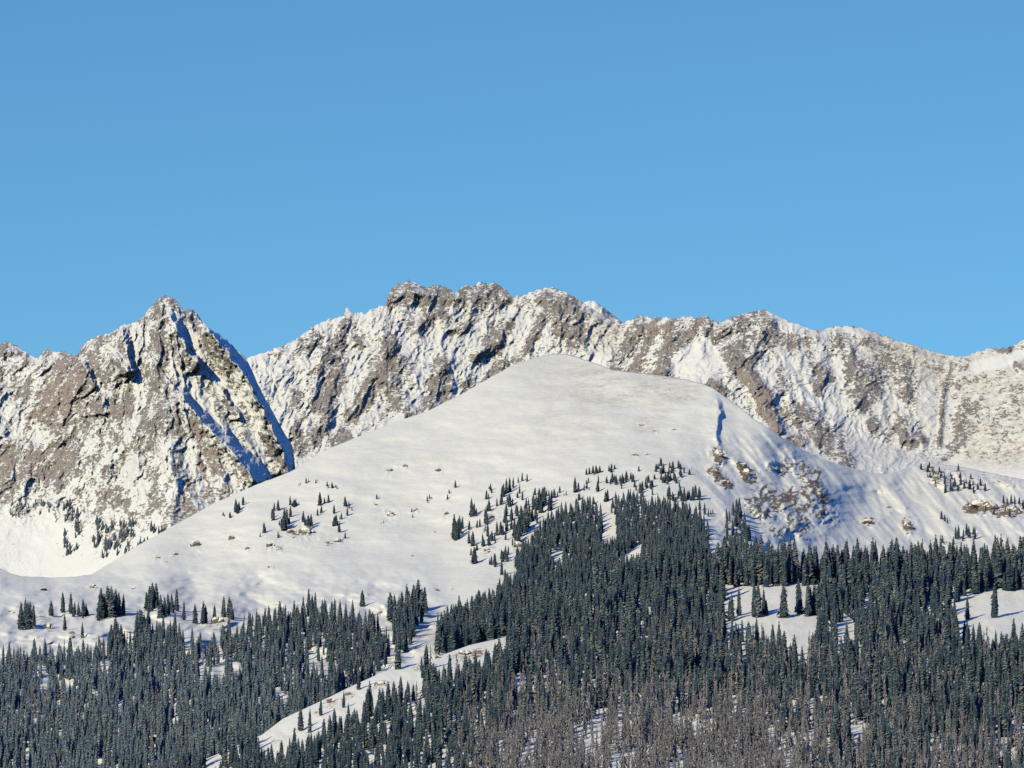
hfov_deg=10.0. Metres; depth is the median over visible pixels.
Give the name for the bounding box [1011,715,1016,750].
dead tree
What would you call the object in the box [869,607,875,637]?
conifer tree
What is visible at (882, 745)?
dead tree
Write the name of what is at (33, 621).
conifer tree
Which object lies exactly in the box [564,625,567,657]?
dead tree
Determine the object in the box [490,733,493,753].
dead tree
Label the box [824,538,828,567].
conifer tree
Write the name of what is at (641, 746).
dead tree
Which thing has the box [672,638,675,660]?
conifer tree
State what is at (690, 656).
conifer tree
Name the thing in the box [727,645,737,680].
conifer tree
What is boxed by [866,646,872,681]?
conifer tree
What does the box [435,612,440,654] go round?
conifer tree
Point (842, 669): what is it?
conifer tree
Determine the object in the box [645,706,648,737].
dead tree
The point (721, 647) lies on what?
conifer tree
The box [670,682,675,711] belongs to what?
dead tree
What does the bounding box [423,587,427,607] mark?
conifer tree
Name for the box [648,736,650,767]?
dead tree
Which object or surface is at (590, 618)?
conifer tree
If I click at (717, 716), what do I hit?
dead tree
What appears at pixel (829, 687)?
conifer tree
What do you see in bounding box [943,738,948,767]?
dead tree
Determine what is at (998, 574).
conifer tree
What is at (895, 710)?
dead tree
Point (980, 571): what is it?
conifer tree
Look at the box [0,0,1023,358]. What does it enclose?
sky
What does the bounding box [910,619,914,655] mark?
conifer tree
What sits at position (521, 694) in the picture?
conifer tree
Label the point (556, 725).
dead tree
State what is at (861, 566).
conifer tree
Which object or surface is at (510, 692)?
dead tree
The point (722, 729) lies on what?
dead tree
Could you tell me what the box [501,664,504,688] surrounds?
dead tree
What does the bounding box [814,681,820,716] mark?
conifer tree
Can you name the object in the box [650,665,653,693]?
dead tree
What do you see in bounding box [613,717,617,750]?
dead tree
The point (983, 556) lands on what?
conifer tree
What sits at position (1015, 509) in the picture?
rock outcrop
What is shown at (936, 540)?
conifer tree
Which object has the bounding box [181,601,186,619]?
conifer tree
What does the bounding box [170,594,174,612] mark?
conifer tree
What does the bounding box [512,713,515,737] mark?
dead tree
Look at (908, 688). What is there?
conifer tree
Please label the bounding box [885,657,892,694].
conifer tree
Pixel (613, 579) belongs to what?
conifer tree
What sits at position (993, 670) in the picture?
dead tree
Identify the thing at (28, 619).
conifer tree
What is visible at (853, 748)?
dead tree
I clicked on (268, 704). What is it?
conifer tree
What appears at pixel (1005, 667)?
conifer tree
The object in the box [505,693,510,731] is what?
dead tree
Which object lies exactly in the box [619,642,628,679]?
conifer tree
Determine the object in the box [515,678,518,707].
dead tree
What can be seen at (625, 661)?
conifer tree
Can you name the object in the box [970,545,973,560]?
conifer tree
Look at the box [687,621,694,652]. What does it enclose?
conifer tree
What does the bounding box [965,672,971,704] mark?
conifer tree
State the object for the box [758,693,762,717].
dead tree
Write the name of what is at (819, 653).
dead tree
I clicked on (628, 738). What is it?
dead tree
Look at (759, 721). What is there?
dead tree
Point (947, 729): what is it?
dead tree
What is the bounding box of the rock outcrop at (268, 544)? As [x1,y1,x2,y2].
[266,542,274,546]
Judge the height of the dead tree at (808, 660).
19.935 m
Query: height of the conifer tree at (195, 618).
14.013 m
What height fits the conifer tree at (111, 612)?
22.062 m
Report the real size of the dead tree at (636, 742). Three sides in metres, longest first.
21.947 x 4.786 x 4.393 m
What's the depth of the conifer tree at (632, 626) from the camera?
3276.11 m
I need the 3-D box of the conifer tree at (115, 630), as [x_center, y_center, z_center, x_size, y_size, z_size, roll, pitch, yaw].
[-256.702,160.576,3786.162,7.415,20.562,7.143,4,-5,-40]
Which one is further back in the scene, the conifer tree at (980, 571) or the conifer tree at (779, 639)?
the conifer tree at (980, 571)
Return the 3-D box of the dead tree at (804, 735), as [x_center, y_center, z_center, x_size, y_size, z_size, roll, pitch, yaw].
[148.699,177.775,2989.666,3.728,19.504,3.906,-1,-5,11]
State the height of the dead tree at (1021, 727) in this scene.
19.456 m
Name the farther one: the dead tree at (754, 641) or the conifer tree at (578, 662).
the dead tree at (754, 641)
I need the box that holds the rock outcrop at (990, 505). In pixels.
[971,500,998,509]
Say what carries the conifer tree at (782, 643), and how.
on the hill at (1010, 608)
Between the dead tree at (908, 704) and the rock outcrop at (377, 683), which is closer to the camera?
the dead tree at (908, 704)
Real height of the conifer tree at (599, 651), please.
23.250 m
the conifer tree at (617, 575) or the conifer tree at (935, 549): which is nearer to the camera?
the conifer tree at (617, 575)
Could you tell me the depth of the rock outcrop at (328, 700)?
3209.06 m
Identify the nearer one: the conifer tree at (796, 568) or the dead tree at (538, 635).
the dead tree at (538, 635)
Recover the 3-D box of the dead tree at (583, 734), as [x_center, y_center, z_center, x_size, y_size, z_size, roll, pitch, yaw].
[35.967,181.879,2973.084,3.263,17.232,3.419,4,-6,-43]
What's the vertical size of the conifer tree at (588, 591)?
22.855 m
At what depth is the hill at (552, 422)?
4418.77 m
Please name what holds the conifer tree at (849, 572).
on the hill at (1010, 608)
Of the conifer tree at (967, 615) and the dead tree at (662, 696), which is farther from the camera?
the conifer tree at (967, 615)
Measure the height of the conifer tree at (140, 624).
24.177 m
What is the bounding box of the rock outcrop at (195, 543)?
[190,540,199,546]
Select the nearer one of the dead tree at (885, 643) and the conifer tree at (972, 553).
the dead tree at (885, 643)
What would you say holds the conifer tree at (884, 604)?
on the hill at (1010, 608)
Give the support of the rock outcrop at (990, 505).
on the hill at (552, 422)
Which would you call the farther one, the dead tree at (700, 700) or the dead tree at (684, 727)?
the dead tree at (700, 700)
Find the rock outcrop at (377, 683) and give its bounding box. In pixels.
[374,681,384,685]
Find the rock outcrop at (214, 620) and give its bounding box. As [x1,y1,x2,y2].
[211,617,224,623]
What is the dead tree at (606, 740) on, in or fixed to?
on the hill at (1010, 608)
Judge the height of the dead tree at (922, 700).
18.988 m
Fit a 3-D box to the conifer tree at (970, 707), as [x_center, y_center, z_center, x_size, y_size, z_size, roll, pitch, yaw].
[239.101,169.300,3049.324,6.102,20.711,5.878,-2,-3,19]
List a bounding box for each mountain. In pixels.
[0,295,294,577]
[247,279,1023,478]
[583,301,621,323]
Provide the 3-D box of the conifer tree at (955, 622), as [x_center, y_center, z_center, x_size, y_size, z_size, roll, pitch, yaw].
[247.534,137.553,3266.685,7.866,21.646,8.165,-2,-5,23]
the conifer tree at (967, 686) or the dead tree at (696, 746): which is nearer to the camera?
the dead tree at (696, 746)
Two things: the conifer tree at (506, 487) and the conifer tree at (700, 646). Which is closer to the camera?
the conifer tree at (700, 646)
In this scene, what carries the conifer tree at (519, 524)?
on the hill at (552, 422)
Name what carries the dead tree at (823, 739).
on the hill at (1010, 608)
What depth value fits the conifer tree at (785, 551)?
3490.66 m
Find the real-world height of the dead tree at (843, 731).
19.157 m
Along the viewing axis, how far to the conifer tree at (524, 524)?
4236.61 m
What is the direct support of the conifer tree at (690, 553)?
on the hill at (1010, 608)
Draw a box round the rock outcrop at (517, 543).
[512,541,520,546]
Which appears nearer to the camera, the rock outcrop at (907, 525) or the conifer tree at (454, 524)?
the conifer tree at (454, 524)
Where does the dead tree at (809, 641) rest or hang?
on the hill at (1010, 608)
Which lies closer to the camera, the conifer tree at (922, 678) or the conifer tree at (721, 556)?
the conifer tree at (922, 678)
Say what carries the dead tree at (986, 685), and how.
on the hill at (1010, 608)
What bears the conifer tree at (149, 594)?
on the hill at (552, 422)
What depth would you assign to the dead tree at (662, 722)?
3034.67 m
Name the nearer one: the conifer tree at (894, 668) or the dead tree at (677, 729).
the dead tree at (677, 729)
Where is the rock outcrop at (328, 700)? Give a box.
[326,698,335,702]
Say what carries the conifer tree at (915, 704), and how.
on the hill at (1010, 608)
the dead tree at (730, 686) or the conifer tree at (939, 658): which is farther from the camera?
the conifer tree at (939, 658)
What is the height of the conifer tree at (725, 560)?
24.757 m
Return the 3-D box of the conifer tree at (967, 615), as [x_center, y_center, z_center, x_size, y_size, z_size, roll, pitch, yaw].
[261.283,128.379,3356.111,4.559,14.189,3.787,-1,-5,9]
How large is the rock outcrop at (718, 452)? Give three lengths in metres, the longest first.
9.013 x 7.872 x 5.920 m
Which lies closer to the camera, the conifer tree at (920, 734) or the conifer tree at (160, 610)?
the conifer tree at (920, 734)
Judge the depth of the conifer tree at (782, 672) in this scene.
3135.94 m
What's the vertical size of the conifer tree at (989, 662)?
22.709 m
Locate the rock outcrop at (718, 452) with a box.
[713,449,722,456]
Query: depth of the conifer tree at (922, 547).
3492.63 m
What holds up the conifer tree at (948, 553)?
on the hill at (1010, 608)
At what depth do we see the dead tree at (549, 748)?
2958.78 m
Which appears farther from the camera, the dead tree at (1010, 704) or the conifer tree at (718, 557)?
the conifer tree at (718, 557)
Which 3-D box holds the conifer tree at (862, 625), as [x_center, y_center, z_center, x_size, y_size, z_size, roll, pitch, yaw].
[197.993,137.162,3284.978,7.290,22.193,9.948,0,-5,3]
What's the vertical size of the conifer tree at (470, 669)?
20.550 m
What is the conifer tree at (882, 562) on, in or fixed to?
on the hill at (1010, 608)
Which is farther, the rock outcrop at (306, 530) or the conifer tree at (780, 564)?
the rock outcrop at (306, 530)
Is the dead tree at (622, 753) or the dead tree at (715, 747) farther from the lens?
the dead tree at (715, 747)
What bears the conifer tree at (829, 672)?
on the hill at (1010, 608)
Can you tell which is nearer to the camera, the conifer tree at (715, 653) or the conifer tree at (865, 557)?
the conifer tree at (715, 653)
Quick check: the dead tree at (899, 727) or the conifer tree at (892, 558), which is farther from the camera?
the conifer tree at (892, 558)
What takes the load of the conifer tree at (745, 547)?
on the hill at (1010, 608)
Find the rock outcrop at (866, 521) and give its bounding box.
[860,519,872,523]
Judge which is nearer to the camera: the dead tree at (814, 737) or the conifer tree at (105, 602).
the dead tree at (814, 737)
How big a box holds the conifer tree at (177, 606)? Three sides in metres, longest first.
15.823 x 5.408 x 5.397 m
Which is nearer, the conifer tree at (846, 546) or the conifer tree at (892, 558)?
the conifer tree at (892, 558)
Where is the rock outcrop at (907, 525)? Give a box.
[903,521,912,529]
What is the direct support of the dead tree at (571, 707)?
on the hill at (1010, 608)
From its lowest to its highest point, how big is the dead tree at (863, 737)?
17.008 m
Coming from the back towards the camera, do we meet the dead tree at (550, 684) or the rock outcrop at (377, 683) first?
the rock outcrop at (377, 683)
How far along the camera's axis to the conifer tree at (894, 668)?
3132.08 m
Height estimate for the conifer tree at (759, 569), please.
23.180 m
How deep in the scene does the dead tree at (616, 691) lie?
3100.80 m
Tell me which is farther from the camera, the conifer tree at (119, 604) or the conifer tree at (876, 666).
the conifer tree at (119, 604)
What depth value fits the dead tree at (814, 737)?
2962.23 m
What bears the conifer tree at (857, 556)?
on the hill at (1010, 608)
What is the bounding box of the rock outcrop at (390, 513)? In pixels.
[387,511,393,515]
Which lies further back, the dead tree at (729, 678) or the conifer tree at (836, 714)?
the dead tree at (729, 678)
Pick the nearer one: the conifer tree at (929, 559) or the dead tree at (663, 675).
the dead tree at (663, 675)
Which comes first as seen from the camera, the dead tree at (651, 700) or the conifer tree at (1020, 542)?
the dead tree at (651, 700)
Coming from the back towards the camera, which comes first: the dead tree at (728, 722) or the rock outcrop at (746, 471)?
the rock outcrop at (746, 471)
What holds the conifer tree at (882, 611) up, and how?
on the hill at (1010, 608)
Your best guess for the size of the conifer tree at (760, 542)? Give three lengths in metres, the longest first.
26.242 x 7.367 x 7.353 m
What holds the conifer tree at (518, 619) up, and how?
on the hill at (1010, 608)
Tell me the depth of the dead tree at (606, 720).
3014.14 m
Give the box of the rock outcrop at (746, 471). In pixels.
[743,468,749,475]
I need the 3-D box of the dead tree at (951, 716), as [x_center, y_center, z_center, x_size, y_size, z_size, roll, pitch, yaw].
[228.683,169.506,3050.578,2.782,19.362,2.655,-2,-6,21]
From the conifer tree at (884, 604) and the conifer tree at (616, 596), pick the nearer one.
the conifer tree at (884, 604)
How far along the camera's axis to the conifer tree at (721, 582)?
3437.37 m
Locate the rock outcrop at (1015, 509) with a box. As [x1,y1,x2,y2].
[1006,506,1020,512]
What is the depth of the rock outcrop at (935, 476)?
4676.57 m
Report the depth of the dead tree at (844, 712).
3026.59 m
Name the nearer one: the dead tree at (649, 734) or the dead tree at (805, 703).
the dead tree at (649, 734)
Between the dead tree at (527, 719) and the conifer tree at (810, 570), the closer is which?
the dead tree at (527, 719)
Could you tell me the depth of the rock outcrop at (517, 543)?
4195.68 m
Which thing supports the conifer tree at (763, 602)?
on the hill at (1010, 608)
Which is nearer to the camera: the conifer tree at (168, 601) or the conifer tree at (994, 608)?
the conifer tree at (994, 608)
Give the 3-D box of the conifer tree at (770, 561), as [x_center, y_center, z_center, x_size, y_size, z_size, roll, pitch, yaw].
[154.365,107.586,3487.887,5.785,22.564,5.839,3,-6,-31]
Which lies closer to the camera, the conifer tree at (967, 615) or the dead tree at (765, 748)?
the dead tree at (765, 748)
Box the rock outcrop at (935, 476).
[932,474,939,478]
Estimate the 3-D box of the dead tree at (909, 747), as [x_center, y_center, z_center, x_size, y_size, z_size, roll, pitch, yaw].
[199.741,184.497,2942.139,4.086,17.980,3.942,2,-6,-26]
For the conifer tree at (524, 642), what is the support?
on the hill at (1010, 608)
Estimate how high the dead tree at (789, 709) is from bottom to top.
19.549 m
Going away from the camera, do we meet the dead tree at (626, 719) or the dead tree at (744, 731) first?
the dead tree at (744, 731)
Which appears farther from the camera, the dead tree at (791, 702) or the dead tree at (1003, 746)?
the dead tree at (791, 702)
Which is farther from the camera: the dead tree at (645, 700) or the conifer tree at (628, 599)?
the conifer tree at (628, 599)
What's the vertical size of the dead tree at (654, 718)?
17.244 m
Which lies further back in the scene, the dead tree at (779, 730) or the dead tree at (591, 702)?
the dead tree at (591, 702)
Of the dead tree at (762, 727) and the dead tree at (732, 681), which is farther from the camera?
the dead tree at (732, 681)
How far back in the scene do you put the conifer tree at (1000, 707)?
3030.19 m
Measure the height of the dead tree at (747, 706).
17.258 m
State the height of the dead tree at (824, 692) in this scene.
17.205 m
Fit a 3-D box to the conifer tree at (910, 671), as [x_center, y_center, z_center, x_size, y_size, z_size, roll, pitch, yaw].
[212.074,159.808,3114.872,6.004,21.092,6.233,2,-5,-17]
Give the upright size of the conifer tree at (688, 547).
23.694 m
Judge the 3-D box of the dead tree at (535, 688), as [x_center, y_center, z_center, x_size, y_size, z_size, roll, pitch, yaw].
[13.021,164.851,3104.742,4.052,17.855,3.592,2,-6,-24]
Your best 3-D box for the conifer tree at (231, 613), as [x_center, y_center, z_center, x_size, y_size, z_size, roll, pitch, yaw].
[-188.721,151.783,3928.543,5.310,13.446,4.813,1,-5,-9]
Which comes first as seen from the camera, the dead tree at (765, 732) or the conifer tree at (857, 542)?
the dead tree at (765, 732)
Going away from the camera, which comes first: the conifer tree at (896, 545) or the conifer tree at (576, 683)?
the conifer tree at (576, 683)
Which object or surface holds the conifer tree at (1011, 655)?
on the hill at (1010, 608)
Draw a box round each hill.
[0,354,1023,767]
[205,579,1023,767]
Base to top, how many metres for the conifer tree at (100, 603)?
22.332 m
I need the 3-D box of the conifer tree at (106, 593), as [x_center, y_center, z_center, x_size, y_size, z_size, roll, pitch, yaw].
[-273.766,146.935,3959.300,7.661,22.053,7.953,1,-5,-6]
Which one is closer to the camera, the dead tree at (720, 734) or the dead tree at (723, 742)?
the dead tree at (723, 742)
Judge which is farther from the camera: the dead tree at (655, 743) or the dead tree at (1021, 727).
the dead tree at (1021, 727)
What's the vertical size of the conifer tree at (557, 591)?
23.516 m
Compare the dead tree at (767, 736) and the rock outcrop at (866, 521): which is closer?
the dead tree at (767, 736)
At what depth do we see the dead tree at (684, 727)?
3007.45 m
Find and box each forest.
[0,458,1023,767]
[1,549,1023,767]
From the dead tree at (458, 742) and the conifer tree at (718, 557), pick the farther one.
the conifer tree at (718, 557)
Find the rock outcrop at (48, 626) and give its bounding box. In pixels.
[46,623,52,628]
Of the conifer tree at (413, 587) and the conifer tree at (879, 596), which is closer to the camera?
the conifer tree at (879, 596)
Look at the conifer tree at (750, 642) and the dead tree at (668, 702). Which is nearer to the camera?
the dead tree at (668, 702)
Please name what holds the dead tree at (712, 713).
on the hill at (1010, 608)
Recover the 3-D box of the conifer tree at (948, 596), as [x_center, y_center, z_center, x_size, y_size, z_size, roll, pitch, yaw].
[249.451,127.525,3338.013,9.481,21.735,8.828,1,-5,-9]
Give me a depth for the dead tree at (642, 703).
3054.39 m
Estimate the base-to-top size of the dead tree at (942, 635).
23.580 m
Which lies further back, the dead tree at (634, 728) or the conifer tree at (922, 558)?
the conifer tree at (922, 558)
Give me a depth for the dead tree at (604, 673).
3153.85 m
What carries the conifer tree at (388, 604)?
on the hill at (552, 422)
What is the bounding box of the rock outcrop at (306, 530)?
[298,527,314,533]
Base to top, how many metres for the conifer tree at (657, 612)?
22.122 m
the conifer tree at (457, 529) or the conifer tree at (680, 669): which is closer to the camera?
the conifer tree at (680, 669)
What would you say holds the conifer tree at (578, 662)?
on the hill at (1010, 608)
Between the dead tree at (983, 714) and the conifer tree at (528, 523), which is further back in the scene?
the conifer tree at (528, 523)
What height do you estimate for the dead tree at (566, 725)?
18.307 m
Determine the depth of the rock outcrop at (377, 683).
3229.99 m
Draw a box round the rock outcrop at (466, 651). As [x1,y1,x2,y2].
[458,649,471,654]
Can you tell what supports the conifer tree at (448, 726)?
on the hill at (1010, 608)
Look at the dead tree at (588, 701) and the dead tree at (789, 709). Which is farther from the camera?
the dead tree at (588, 701)
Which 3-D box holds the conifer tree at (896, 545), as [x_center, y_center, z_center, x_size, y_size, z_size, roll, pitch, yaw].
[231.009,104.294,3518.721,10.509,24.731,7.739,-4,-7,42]
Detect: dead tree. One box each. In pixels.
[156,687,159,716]
[443,695,446,720]
[457,729,462,758]
[477,712,482,746]
[479,727,483,756]
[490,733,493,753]
[493,727,496,757]
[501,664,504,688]
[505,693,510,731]
[505,730,509,753]
[510,680,513,712]
[510,691,513,725]
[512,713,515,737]
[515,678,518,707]
[515,731,517,763]
[518,698,521,724]
[521,665,526,694]
[525,703,528,732]
[534,678,536,706]
[535,708,540,737]
[536,623,539,642]
[538,651,541,679]
[542,720,546,750]
[544,697,548,726]
[545,677,550,713]
[547,730,551,762]
[548,668,551,694]
[552,696,555,733]
[555,714,557,737]
[556,681,560,708]
[556,721,559,746]
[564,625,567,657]
[565,636,571,665]
[565,706,569,738]
[568,712,574,750]
[570,697,574,731]
[570,721,573,750]
[578,683,586,724]
[581,677,586,710]
[581,729,585,756]
[585,683,590,716]
[589,672,591,692]
[589,687,594,718]
[599,719,602,750]
[602,659,607,689]
[602,726,607,757]
[605,710,610,736]
[607,729,611,757]
[611,700,614,728]
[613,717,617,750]
[614,680,618,710]
[619,620,623,645]
[619,677,622,710]
[619,736,627,767]
[625,704,628,737]
[626,712,630,743]
[626,728,631,759]
[630,703,636,748]
[634,722,640,754]
[635,670,640,704]
[635,703,640,740]
[637,736,640,766]
[640,695,644,727]
[640,709,643,737]
[640,729,643,756]
[643,688,647,711]
[643,711,647,742]
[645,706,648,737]
[646,723,652,756]
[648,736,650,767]
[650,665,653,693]
[650,681,654,713]
[652,734,657,767]
[653,683,657,707]
[653,704,657,733]
[654,708,660,739]
[660,704,664,733]
[662,668,666,701]
[662,683,664,709]
[663,623,666,647]
[663,722,667,757]
[666,687,672,716]
[666,712,669,743]
[667,725,673,762]
[669,709,672,738]
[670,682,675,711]
[672,677,677,706]
[674,728,676,757]
[675,709,679,744]
[680,722,685,754]
[684,708,688,744]
[684,713,688,751]
[687,702,692,737]
[693,624,695,651]
[695,736,697,760]
[698,687,702,714]
[698,691,702,723]
[699,729,704,759]
[701,675,708,716]
[701,676,705,703]
[701,688,706,716]
[703,709,707,742]
[706,719,710,749]
[711,693,715,725]
[712,736,717,763]
[715,706,719,735]
[715,724,718,754]
[718,723,721,745]
[720,734,724,764]
[721,719,725,748]
[721,729,724,753]
[723,701,725,729]
[727,711,728,739]
[728,672,732,703]
[728,679,733,711]
[730,661,734,692]
[731,731,734,761]
[734,665,738,699]
[736,727,740,749]
[737,651,741,684]
[741,724,745,755]
[745,716,750,743]
[746,699,749,724]
[751,678,754,708]
[752,627,756,649]
[752,717,754,740]
[753,688,758,719]
[754,715,761,754]
[756,704,761,741]
[758,673,761,698]
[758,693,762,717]
[761,636,767,673]
[761,718,764,748]
[763,733,767,761]
[764,720,767,751]
[766,730,770,756]
[772,674,774,699]
[774,689,778,718]
[775,721,777,748]
[778,714,780,743]
[783,646,787,674]
[787,711,793,746]
[788,696,792,729]
[790,693,793,712]
[795,731,800,762]
[801,715,805,742]
[802,687,807,721]
[804,682,807,714]
[806,648,809,671]
[807,631,811,661]
[812,729,816,759]
[814,719,819,751]
[815,725,817,758]
[817,640,820,672]
[822,683,827,711]
[822,723,826,757]
[827,695,832,730]
[842,705,845,732]
[842,715,845,748]
[843,664,847,698]
[850,732,855,762]
[861,726,864,756]
[870,723,873,755]
[880,735,884,762]
[883,627,887,657]
[892,696,896,726]
[898,714,902,743]
[900,700,904,724]
[907,694,911,726]
[907,733,911,755]
[908,697,912,728]
[910,727,913,749]
[912,708,915,737]
[917,631,921,659]
[917,647,920,669]
[921,695,924,711]
[921,711,924,732]
[931,707,936,738]
[934,734,938,762]
[940,621,946,650]
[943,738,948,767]
[946,718,949,741]
[949,694,952,721]
[960,715,962,744]
[965,723,968,757]
[967,734,971,764]
[977,729,981,760]
[982,699,985,728]
[984,678,988,698]
[986,737,988,763]
[992,659,996,690]
[1001,732,1005,761]
[1009,689,1013,719]
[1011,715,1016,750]
[1020,712,1022,739]
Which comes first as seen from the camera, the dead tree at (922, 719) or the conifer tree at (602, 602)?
the dead tree at (922, 719)
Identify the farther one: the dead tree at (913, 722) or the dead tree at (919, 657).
the dead tree at (919, 657)
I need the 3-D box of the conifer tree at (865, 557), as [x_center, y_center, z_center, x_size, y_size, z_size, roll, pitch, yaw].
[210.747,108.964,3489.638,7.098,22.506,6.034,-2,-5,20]
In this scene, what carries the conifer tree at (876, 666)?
on the hill at (1010, 608)
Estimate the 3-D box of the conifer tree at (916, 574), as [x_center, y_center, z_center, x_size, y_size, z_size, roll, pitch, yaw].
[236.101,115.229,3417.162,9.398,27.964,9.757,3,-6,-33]
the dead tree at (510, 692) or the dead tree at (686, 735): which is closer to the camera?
the dead tree at (686, 735)
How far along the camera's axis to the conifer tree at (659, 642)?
3216.13 m
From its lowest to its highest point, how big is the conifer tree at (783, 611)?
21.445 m
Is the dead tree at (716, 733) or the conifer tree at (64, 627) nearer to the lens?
the dead tree at (716, 733)
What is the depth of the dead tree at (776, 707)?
3071.63 m
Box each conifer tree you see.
[17,602,24,629]
[23,598,26,613]
[23,602,32,629]
[31,605,35,626]
[48,601,53,615]
[60,593,65,612]
[62,614,66,630]
[68,592,72,613]
[80,622,83,637]
[81,600,85,615]
[95,588,105,619]
[103,593,106,616]
[105,586,108,606]
[106,586,116,617]
[109,624,113,641]
[112,617,119,642]
[114,589,118,613]
[117,592,122,614]
[119,624,123,644]
[137,610,143,636]
[143,592,147,610]
[145,586,154,610]
[146,610,151,634]
[151,582,153,607]
[153,583,158,608]
[156,594,163,618]
[162,597,167,615]
[166,593,170,613]
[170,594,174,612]
[174,589,179,610]
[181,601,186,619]
[192,604,198,623]
[200,601,205,623]
[205,605,207,622]
[220,596,225,616]
[225,597,230,616]
[228,600,233,619]
[266,690,271,723]
[280,513,286,530]
[285,508,288,524]
[359,590,365,606]
[386,592,390,619]
[400,592,404,607]
[406,591,411,605]
[411,584,415,600]
[415,580,421,599]
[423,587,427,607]
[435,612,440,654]
[444,709,452,744]
[450,514,456,538]
[456,520,459,538]
[458,515,462,533]
[468,660,472,675]
[469,498,472,516]
[469,666,477,704]
[484,684,490,718]
[491,697,498,732]
[495,637,503,669]
[498,684,504,721]
[505,479,507,493]
[508,477,511,491]
[512,518,516,536]
[514,608,520,642]
[517,514,521,536]
[518,687,522,720]
[521,507,526,532]
[522,627,528,661]
[525,507,530,527]
[529,648,534,683]
[534,594,547,632]
[537,488,541,499]
[541,487,547,505]
[550,608,559,640]
[550,619,554,647]
[552,578,561,610]
[566,682,573,716]
[573,478,576,491]
[573,665,581,706]
[576,657,581,691]
[580,600,587,636]
[583,632,591,652]
[586,582,593,611]
[587,604,594,637]
[591,555,598,592]
[594,618,597,651]
[596,632,603,663]
[599,593,605,619]
[603,607,610,632]
[605,587,612,615]
[607,566,618,590]
[613,584,618,620]
[615,567,624,604]
[618,563,623,593]
[618,609,625,640]
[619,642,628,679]
[621,623,632,645]
[622,546,625,584]
[622,647,628,676]
[624,589,631,626]
[627,601,632,629]
[629,615,634,646]
[631,626,638,653]
[634,655,639,691]
[635,608,641,643]
[641,549,648,577]
[650,628,657,663]
[653,635,663,670]
[654,605,659,634]
[655,575,660,597]
[663,550,670,578]
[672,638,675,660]
[672,644,684,681]
[677,653,682,688]
[678,544,682,566]
[683,536,687,555]
[684,542,692,561]
[684,638,696,675]
[686,551,690,569]
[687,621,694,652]
[689,546,691,567]
[693,599,699,623]
[698,541,704,564]
[698,635,702,667]
[699,640,709,670]
[704,541,709,558]
[713,640,717,665]
[715,594,727,633]
[716,542,721,575]
[716,565,728,599]
[718,631,724,666]
[719,547,725,573]
[721,536,727,552]
[723,544,728,581]
[727,545,733,577]
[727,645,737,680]
[728,594,734,620]
[728,654,739,691]
[736,588,741,615]
[743,540,746,557]
[745,626,752,657]
[749,545,753,580]
[750,580,755,614]
[754,545,757,562]
[754,583,762,616]
[756,547,763,584]
[758,534,763,549]
[761,588,764,614]
[767,645,772,670]
[768,546,773,573]
[776,583,790,617]
[776,622,781,653]
[778,546,787,584]
[778,635,787,667]
[779,658,786,695]
[783,543,786,562]
[783,631,788,661]
[784,677,792,715]
[786,546,793,582]
[787,536,791,556]
[792,544,801,582]
[794,578,803,613]
[797,660,806,697]
[803,580,811,616]
[806,543,815,584]
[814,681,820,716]
[818,640,827,676]
[821,555,826,574]
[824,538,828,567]
[826,656,832,683]
[826,676,833,710]
[829,722,841,764]
[830,703,842,733]
[831,647,840,680]
[833,544,841,577]
[840,564,846,590]
[840,658,843,681]
[843,541,850,560]
[843,548,848,567]
[843,622,849,660]
[846,555,854,586]
[850,666,858,700]
[852,671,865,714]
[854,545,859,569]
[855,538,859,555]
[858,553,864,586]
[859,609,867,644]
[864,548,868,581]
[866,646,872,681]
[868,694,878,733]
[869,538,876,568]
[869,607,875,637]
[872,651,878,691]
[877,584,881,610]
[877,608,883,643]
[879,544,884,579]
[881,598,886,618]
[881,605,883,620]
[882,658,887,690]
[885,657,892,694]
[887,608,893,643]
[889,540,893,560]
[889,673,897,707]
[890,546,898,573]
[890,656,896,678]
[892,577,897,602]
[893,593,902,624]
[894,537,899,558]
[903,672,912,707]
[904,551,908,568]
[908,665,912,690]
[909,541,912,558]
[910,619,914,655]
[911,544,916,564]
[911,558,919,593]
[911,683,918,714]
[911,698,919,730]
[914,719,925,756]
[915,549,919,563]
[919,539,924,561]
[919,665,925,694]
[920,549,925,567]
[927,548,931,574]
[928,540,931,555]
[931,543,939,562]
[932,534,938,551]
[934,666,942,694]
[936,645,942,678]
[938,595,944,628]
[939,535,941,557]
[942,546,947,568]
[943,589,953,619]
[943,608,950,630]
[947,546,950,562]
[953,612,959,637]
[956,685,967,727]
[961,634,970,671]
[964,596,970,619]
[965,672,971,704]
[966,689,973,721]
[969,655,976,693]
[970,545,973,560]
[970,558,978,593]
[971,537,977,555]
[974,665,980,697]
[978,547,985,574]
[978,554,983,590]
[984,647,995,680]
[988,687,992,713]
[989,547,995,588]
[990,580,999,617]
[993,548,1002,587]
[996,696,1003,730]
[999,534,1002,552]
[1000,634,1005,655]
[1001,651,1010,680]
[1004,541,1009,563]
[1006,537,1010,560]
[1007,646,1015,678]
[1010,619,1016,647]
[1011,547,1018,573]
[1016,536,1022,551]
[1016,623,1023,653]
[1016,656,1023,697]
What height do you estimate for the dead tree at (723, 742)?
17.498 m
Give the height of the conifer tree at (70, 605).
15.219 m
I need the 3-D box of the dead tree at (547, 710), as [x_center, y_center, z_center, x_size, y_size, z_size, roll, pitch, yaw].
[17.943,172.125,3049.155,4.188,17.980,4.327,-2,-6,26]
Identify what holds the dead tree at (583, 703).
on the hill at (1010, 608)
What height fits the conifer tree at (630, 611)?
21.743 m
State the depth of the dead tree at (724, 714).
3038.10 m

